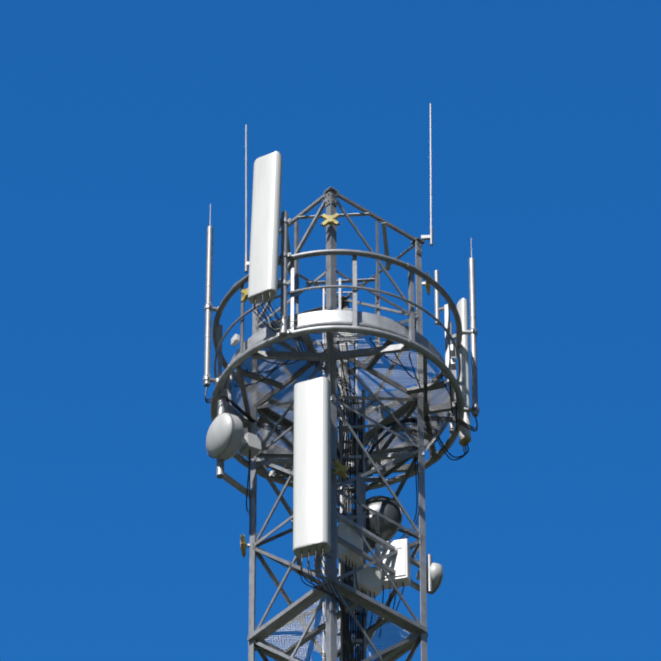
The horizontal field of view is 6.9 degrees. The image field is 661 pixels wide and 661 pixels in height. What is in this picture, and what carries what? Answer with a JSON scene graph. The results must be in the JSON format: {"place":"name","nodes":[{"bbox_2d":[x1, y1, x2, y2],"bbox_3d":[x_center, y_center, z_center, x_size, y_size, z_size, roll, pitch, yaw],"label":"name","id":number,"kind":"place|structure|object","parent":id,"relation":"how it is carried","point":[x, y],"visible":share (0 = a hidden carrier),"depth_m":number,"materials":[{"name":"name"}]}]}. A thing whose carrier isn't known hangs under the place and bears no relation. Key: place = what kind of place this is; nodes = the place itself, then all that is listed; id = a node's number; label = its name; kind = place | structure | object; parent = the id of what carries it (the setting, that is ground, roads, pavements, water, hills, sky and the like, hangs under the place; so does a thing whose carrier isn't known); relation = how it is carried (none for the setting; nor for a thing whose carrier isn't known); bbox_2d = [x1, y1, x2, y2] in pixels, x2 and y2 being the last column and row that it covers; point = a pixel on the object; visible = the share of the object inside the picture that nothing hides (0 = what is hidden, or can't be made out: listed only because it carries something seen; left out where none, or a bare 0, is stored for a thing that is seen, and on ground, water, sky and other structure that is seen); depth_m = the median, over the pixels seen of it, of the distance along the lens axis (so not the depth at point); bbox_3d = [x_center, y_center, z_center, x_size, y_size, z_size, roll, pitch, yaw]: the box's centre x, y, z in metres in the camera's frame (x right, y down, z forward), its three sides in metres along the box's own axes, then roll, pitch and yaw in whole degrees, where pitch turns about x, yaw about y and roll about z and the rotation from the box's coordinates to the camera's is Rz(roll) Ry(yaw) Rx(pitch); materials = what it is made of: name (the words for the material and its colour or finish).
{"place":"outdoors","nodes":[
{"label":"outdoors","id":0,"kind":"place"},
{"bbox_2d":[0,0,660,660],"label":"sky","id":1,"kind":"structure","parent":0,"point":[122,122],"materials":[{"name":"blue"}]},
{"bbox_2d":[325,332,354,344],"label":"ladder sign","id":2,"kind":"object","parent":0,"point":[343,337],"visible":0.21,"depth_m":66.94,"materials":[{"name":"white metal"}]},
{"label":"ground","id":3,"kind":"structure","parent":0,"visible":0},
{"bbox_3d":[0.083,38.210,32.785,3.200,0.300,3.200,-1,-41,1],"label":"footing","id":4,"kind":"object","parent":3,"relation":"on","visible":0},
{"bbox_2d":[248,186,427,660],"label":"tower legs","id":5,"kind":"object","parent":4,"relation":"on","point":[331,562],"visible":0.56,"depth_m":64.51,"materials":[{"name":"grey metal"}]},
{"bbox_2d":[250,193,424,660],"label":"lattice bracing","id":6,"kind":"object","parent":5,"relation":"attached to","point":[377,455],"visible":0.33,"depth_m":65.20,"materials":[{"name":"grey metal"}]},
{"bbox_2d":[252,192,422,656],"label":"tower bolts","id":7,"kind":"object","parent":5,"relation":"attached to","point":[338,406],"visible":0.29,"depth_m":65.14,"materials":[{"name":"grey metal"}]},
{"bbox_2d":[247,578,427,660],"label":"platform frame beams","id":8,"kind":"structure","parent":5,"relation":"attached to","point":[302,600],"depth_m":63.16,"materials":[{"name":"grey metal"}]},
{"bbox_2d":[265,597,411,660],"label":"mesh platform floor","id":9,"kind":"structure","parent":8,"relation":"on","point":[324,632],"depth_m":63.49,"materials":[{"name":"grey metal"}]},
{"bbox_2d":[203,103,478,593],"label":"antenna mounting poles","id":10,"kind":"object","parent":5,"relation":"attached to","point":[283,283],"visible":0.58,"depth_m":65.59,"materials":[{"name":"grey metal"}]},
{"bbox_2d":[206,413,231,457],"bbox_3d":[-1.341,1.223,64.731,0.137,0.548,0.550,24,-47,-24],"label":"dish antenna radome","id":11,"kind":"object","parent":10,"relation":"attached to","point":[218,433],"visible":1,"depth_m":64.62,"materials":[{"name":"white plastic"}]},
{"bbox_2d":[212,288,440,597],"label":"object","id":12,"kind":"object","parent":10,"relation":"attached to","point":[242,443],"visible":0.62,"depth_m":64.57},
{"bbox_2d":[254,291,403,595],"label":"cable connectors","id":13,"kind":"object","parent":12,"relation":"attached to","point":[255,297],"visible":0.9,"depth_m":63.38,"materials":[{"name":"silver"}]},
{"bbox_2d":[265,296,300,329],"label":"cables","id":14,"kind":"object","parent":13,"relation":"attached to","point":[274,317],"visible":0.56,"depth_m":64.74,"materials":[{"name":"beige"}]},
{"bbox_2d":[459,435,470,445],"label":"antenna end cap","id":15,"kind":"object","parent":12,"relation":"on","point":[463,439],"visible":0.81,"depth_m":65.66,"materials":[{"name":"beige plastic"}]},
{"bbox_2d":[205,214,477,660],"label":"jumper cables","id":16,"kind":"object","parent":10,"relation":"attached to","point":[347,634],"visible":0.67,"depth_m":64.92,"materials":[{"name":"grey plastic"}]},
{"bbox_2d":[231,151,470,589],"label":"panel antennas","id":17,"kind":"object","parent":10,"relation":"attached to","point":[312,472],"visible":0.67,"depth_m":63.98,"materials":[{"name":"white plastic"}]},
{"bbox_2d":[351,496,400,548],"bbox_3d":[0.518,2.236,64.443,0.640,0.690,0.537,-1,-41,1],"label":"microwave dish antenna","id":18,"kind":"object","parent":10,"relation":"on","point":[388,507],"visible":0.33,"depth_m":64.24,"materials":[{"name":"grey metal"}]},
{"bbox_2d":[322,278,366,660],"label":"ladder cable tray","id":19,"kind":"object","parent":5,"relation":"attached to","point":[341,563],"visible":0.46,"depth_m":64.66,"materials":[{"name":"grey metal"}]},
{"bbox_2d":[342,409,363,660],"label":"feeder cables","id":20,"kind":"object","parent":19,"relation":"attached to","point":[360,619],"visible":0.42,"depth_m":63.26,"materials":[{"name":"grey plastic"}]},
{"bbox_2d":[232,332,458,478],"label":"platform support","id":21,"kind":"object","parent":5,"relation":"on","point":[331,356],"visible":0.52,"depth_m":65.15,"materials":[{"name":"grey metal"}]},
{"bbox_2d":[210,249,463,489],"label":"circular guard rails","id":22,"kind":"object","parent":21,"relation":"on","point":[337,326],"visible":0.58,"depth_m":65.40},
{"bbox_2d":[218,256,455,481],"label":"railing posts","id":23,"kind":"object","parent":21,"relation":"on","point":[354,316],"visible":0.33,"depth_m":65.18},
{"bbox_2d":[227,332,448,466],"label":"platform grating","id":24,"kind":"object","parent":21,"relation":"on","point":[369,409],"visible":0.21,"depth_m":65.62,"materials":[{"name":"grey metal"}]},
{"bbox_2d":[240,213,467,555],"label":"brackets","id":25,"kind":"object","parent":5,"relation":"attached to","point":[340,469],"visible":0.9,"depth_m":65.43,"materials":[{"name":"metal"}]},
{"bbox_2d":[325,191,421,660],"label":"caps","id":26,"kind":"object","parent":5,"relation":"attached to","point":[334,197],"visible":0.48,"depth_m":66.64,"materials":[{"name":"grey metal"}]},
{"bbox_2d":[338,521,410,597],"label":"remote radio units","id":27,"kind":"object","parent":5,"relation":"attached to","point":[372,580],"visible":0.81,"depth_m":63.56,"materials":[{"name":"white paint"}]}
]}

